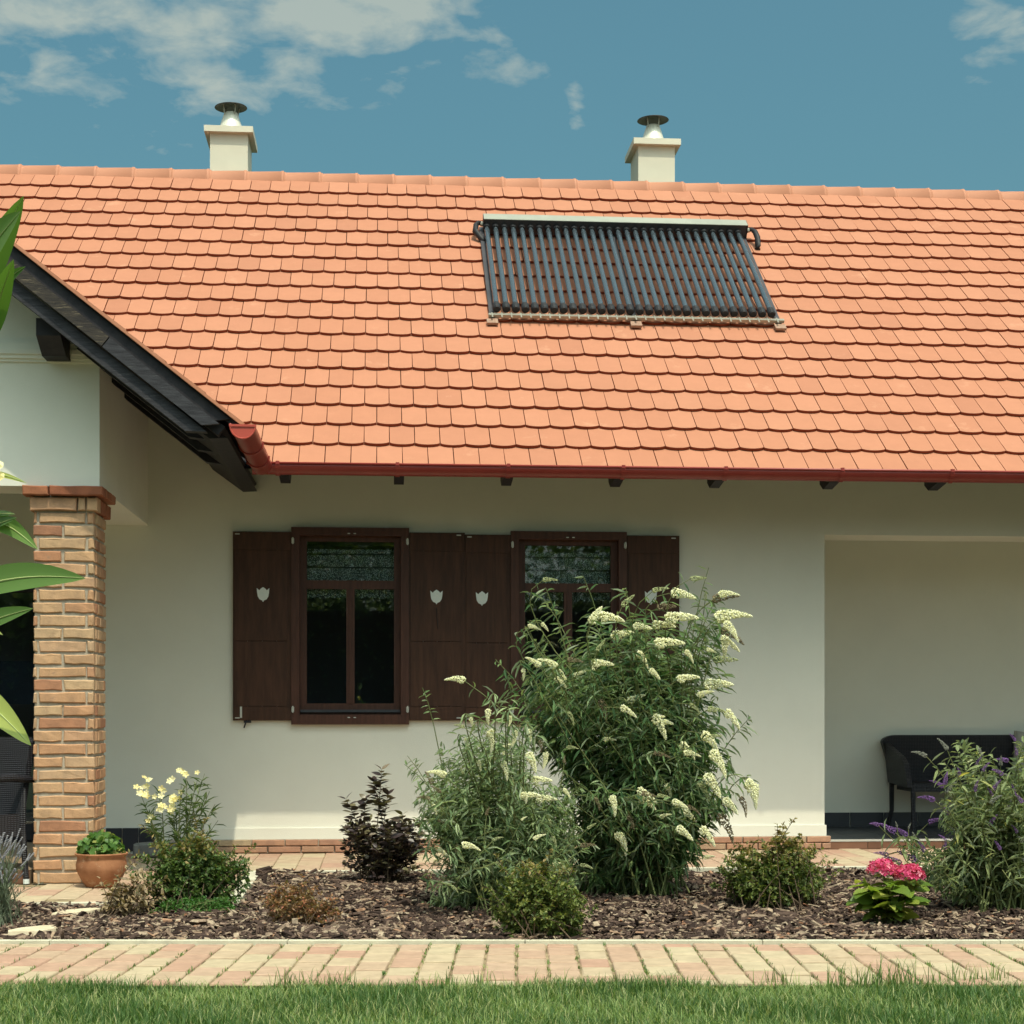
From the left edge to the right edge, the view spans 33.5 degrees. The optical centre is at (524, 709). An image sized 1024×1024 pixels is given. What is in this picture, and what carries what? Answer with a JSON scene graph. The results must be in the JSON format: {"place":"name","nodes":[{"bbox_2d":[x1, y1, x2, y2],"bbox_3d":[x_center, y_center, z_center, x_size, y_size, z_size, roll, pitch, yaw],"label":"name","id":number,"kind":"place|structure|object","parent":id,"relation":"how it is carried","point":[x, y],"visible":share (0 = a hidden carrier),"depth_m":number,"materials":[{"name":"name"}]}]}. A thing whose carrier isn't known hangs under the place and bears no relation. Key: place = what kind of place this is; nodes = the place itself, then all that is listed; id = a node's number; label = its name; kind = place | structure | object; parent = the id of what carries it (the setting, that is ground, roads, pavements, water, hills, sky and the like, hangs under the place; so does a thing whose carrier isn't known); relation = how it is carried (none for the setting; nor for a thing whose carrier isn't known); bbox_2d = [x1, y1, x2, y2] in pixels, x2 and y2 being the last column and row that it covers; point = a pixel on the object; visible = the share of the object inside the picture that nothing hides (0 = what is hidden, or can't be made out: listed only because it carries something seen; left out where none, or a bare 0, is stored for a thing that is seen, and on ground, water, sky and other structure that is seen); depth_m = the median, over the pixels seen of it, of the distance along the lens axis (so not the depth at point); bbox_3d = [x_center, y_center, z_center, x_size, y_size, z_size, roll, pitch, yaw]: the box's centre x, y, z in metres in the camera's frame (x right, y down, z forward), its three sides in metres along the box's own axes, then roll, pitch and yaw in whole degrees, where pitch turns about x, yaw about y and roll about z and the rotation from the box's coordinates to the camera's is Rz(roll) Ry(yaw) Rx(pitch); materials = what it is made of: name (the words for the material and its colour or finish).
{"place":"outdoors","nodes":[
{"label":"outdoors","id":0,"kind":"place"},
{"bbox_2d":[9,848,942,902],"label":"paving","id":1,"kind":"structure","parent":0,"point":[281,861],"depth_m":11.96,"materials":[{"name":"beige stone"}]},
{"bbox_2d":[0,737,34,883],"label":"wicker armchair","id":2,"kind":"object","parent":1,"relation":"on","point":[16,761],"visible":0.95,"depth_m":10.57,"materials":[{"name":"wicker"}]},
{"bbox_2d":[74,851,127,887],"bbox_3d":[-2.586,0.975,10.378,0.320,0.210,0.320,0,0,-5],"label":"terracotta pot","id":3,"kind":"object","parent":1,"relation":"on","point":[104,867],"visible":0.84,"depth_m":10.26,"materials":[{"name":"orange ceramic"}]},
{"bbox_2d":[76,829,125,859],"bbox_3d":[-2.587,0.823,10.381,0.313,0.189,0.306,0,0,-5],"label":"geranium","id":4,"kind":"object","parent":3,"relation":"in","point":[101,842],"visible":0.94,"depth_m":10.31,"materials":[{"name":"green plant"}]},
{"bbox_2d":[133,842,176,857],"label":"stone block","id":5,"kind":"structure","parent":1,"relation":"on","point":[141,847],"depth_m":12.35,"materials":[{"name":"grey stone"}]},
{"bbox_2d":[133,768,224,862],"bbox_3d":[-2.007,0.707,9.890,0.520,0.750,0.379,0,0,7],"label":"yellow oleander","id":6,"kind":"object","parent":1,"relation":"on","point":[173,799],"visible":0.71,"depth_m":9.89,"materials":[{"name":"green plant"}]},
{"bbox_2d":[0,102,1023,884],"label":"house","id":7,"kind":"structure","parent":1,"relation":"on","point":[326,478],"depth_m":13.11,"materials":[{"name":"tile"}]},
{"bbox_2d":[0,588,34,839],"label":"terrace door","id":8,"kind":"structure","parent":7,"relation":"in","point":[17,679],"depth_m":12.99,"materials":[{"name":"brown wood"}]},
{"bbox_2d":[291,527,408,724],"bbox_3d":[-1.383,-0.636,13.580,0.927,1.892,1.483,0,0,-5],"label":"window","id":9,"kind":"structure","parent":7,"relation":"in","point":[350,585],"depth_m":13.02,"materials":[{"name":"brown wood"}]},
{"bbox_2d":[510,531,626,724],"bbox_3d":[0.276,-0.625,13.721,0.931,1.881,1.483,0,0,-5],"label":"window","id":10,"kind":"structure","parent":7,"relation":"in","point":[563,556],"depth_m":13.14,"materials":[{"name":"brown wood"}]},
{"bbox_2d":[472,214,786,330],"bbox_3d":[0.872,-3.760,14.548,2.586,1.321,1.555,0,0,-5],"label":"solar collector","id":11,"kind":"object","parent":7,"relation":"attached to","point":[603,227],"visible":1,"depth_m":14.51,"materials":[{"name":"glass"}]},
{"bbox_2d":[880,735,1015,831],"bbox_3d":[3.741,0.615,14.411,1.317,0.799,0.584,0,0,-5],"label":"wicker bench","id":12,"kind":"object","parent":7,"relation":"on","point":[905,766],"visible":0.73,"depth_m":14.60,"materials":[{"name":"black wicker"}]},
{"bbox_2d":[1011,731,1023,778],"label":"cushion","id":13,"kind":"object","parent":12,"relation":"on","point":[1018,735],"visible":0.43,"depth_m":14.61,"materials":[{"name":"grey fabric"}]},
{"bbox_2d":[0,943,1023,988],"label":"path","id":14,"kind":"structure","parent":0,"point":[405,960],"depth_m":7.29,"materials":[{"name":"beige brick"}]},
{"bbox_2d":[0,0,1023,191],"label":"sky","id":15,"kind":"structure","parent":0,"point":[899,94],"materials":[{"name":"blue"}]},
{"bbox_2d":[0,971,1023,1023],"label":"lawn","id":16,"kind":"structure","parent":0,"point":[510,1013],"depth_m":6.20,"materials":[{"name":"plant"}]},
{"bbox_2d":[0,196,84,745],"bbox_3d":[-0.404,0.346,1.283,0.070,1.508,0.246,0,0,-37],"label":"oleander","id":17,"kind":"object","parent":16,"relation":"on","point":[18,576],"visible":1,"depth_m":1.28,"materials":[{"name":"green plant"}]},
{"bbox_2d":[1,942,1023,995],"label":"grass tufts","id":18,"kind":"object","parent":16,"relation":"on","point":[873,979],"visible":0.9,"depth_m":6.70,"materials":[{"name":"green plant"}]},
{"bbox_2d":[0,866,1023,939],"bbox_3d":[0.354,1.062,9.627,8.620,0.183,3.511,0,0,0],"label":"bark mulch","id":19,"kind":"object","parent":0,"point":[707,915],"visible":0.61,"depth_m":8.64,"materials":[{"name":"brown wood"}]},
{"bbox_2d":[0,829,42,926],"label":"lavender","id":20,"kind":"object","parent":19,"relation":"on","point":[6,883],"visible":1,"depth_m":8.57,"materials":[{"name":"green plant"}]},
{"bbox_2d":[8,925,61,935],"bbox_3d":[-2.383,1.081,8.264,0.184,0.038,0.297,0,0,20],"label":"stepping stone","id":21,"kind":"object","parent":19,"relation":"on","point":[34,930],"visible":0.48,"depth_m":8.22,"materials":[{"name":"beige stone"}]},
{"bbox_2d":[51,908,100,916],"bbox_3d":[-2.384,1.081,8.998,0.148,0.038,0.323,0,0,31],"label":"stepping stone","id":22,"kind":"object","parent":19,"relation":"on","point":[87,910],"visible":0.48,"depth_m":9.01,"materials":[{"name":"beige stone"}]},
{"bbox_2d":[93,857,169,916],"bbox_3d":[-2.061,0.935,8.910,0.376,0.336,0.242,0,0,-5],"label":"shrub","id":23,"kind":"object","parent":19,"relation":"on","point":[127,895],"visible":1,"depth_m":8.90,"materials":[{"name":"beige plant"}]},
{"bbox_2d":[128,813,256,914],"bbox_3d":[-1.784,0.829,9.096,0.697,0.559,0.531,0,0,-5],"label":"green shrub","id":24,"kind":"object","parent":19,"relation":"on","point":[204,877],"visible":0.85,"depth_m":9.07,"materials":[{"name":"green plant"}]},
{"bbox_2d":[148,891,248,920],"bbox_3d":[-1.722,1.017,8.967,0.620,0.153,0.697,0,0,-5],"label":"ground cover","id":25,"kind":"object","parent":19,"relation":"on","point":[189,905],"visible":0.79,"depth_m":8.88,"materials":[{"name":"green plant"}]},
{"bbox_2d":[259,874,342,929],"bbox_3d":[-1.122,0.954,8.461,0.432,0.284,0.458,0,0,-5],"label":"rust spirea","id":26,"kind":"object","parent":19,"relation":"on","point":[297,907],"visible":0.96,"depth_m":8.47,"materials":[{"name":"brown plant"}]},
{"bbox_2d":[337,764,427,882],"bbox_3d":[-0.886,0.711,10.636,0.580,0.748,0.576,0,0,-5],"label":"dark shrub","id":27,"kind":"object","parent":19,"relation":"on","point":[389,858],"visible":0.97,"depth_m":10.58,"materials":[{"name":"purple plant"}]},
{"bbox_2d":[404,686,599,917],"bbox_3d":[-0.121,0.502,9.136,1.106,1.254,1.078,0,0,34],"label":"white buddleja","id":28,"kind":"object","parent":19,"relation":"on","point":[473,834],"visible":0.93,"depth_m":9.08,"materials":[{"name":"grey plant"}]},
{"bbox_2d":[476,848,598,939],"bbox_3d":[0.069,0.873,8.052,0.575,0.442,0.392,0,0,21],"label":"spirea","id":29,"kind":"object","parent":19,"relation":"on","point":[540,901],"visible":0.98,"depth_m":7.98,"materials":[{"name":"green plant"}]},
{"bbox_2d":[444,566,758,897],"bbox_3d":[0.452,0.152,9.761,1.863,1.980,1.323,0,0,-5],"label":"white buddleja","id":30,"kind":"object","parent":19,"relation":"on","point":[646,776],"visible":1,"depth_m":9.67,"materials":[{"name":"green plant"}]},
{"bbox_2d":[710,817,844,912],"bbox_3d":[1.370,0.844,9.359,0.624,0.510,0.606,0,0,45],"label":"spirea","id":31,"kind":"object","parent":19,"relation":"on","point":[766,882],"visible":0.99,"depth_m":9.29,"materials":[{"name":"green plant"}]},
{"bbox_2d":[846,857,932,923],"bbox_3d":[1.803,0.913,8.531,0.423,0.340,0.398,0,0,35],"label":"hydrangea","id":32,"kind":"object","parent":19,"relation":"on","point":[885,904],"visible":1,"depth_m":8.50,"materials":[{"name":"green plant"}]},
{"bbox_2d":[869,734,1023,914],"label":"purple buddleja","id":33,"kind":"object","parent":19,"relation":"on","point":[985,866],"visible":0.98,"depth_m":8.91,"materials":[{"name":"green plant"}]},
{"label":"ground","id":34,"kind":"structure","parent":0,"visible":0},
{"bbox_2d":[12,901,162,907],"bbox_3d":[-4.234,1.104,9.284,5.131,0.072,0.070,0,0,-5],"label":"bed edging","id":35,"kind":"object","parent":34,"relation":"on","point":[84,903],"visible":0.1,"depth_m":9.41,"materials":[{"name":"concrete"}]},
{"bbox_2d":[232,872,258,902],"bbox_3d":[-1.708,1.103,10.347,0.080,0.074,1.744,0,0,-5],"label":"bed edging","id":36,"kind":"object","parent":34,"relation":"on","point":[252,876],"visible":0.21,"depth_m":10.56,"materials":[{"name":"stone"}]},
{"bbox_2d":[0,939,1023,944],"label":"bed edging","id":37,"kind":"object","parent":34,"relation":"on","point":[524,941],"visible":0.36,"depth_m":7.87,"materials":[{"name":"concrete"}]},
{"bbox_2d":[250,866,927,873],"bbox_3d":[3.040,1.104,11.668,9.761,0.072,0.080,0,0,-5],"label":"bed edging","id":38,"kind":"object","parent":34,"relation":"on","point":[690,868],"visible":0.09,"depth_m":11.47,"materials":[{"name":"concrete"}]}
]}

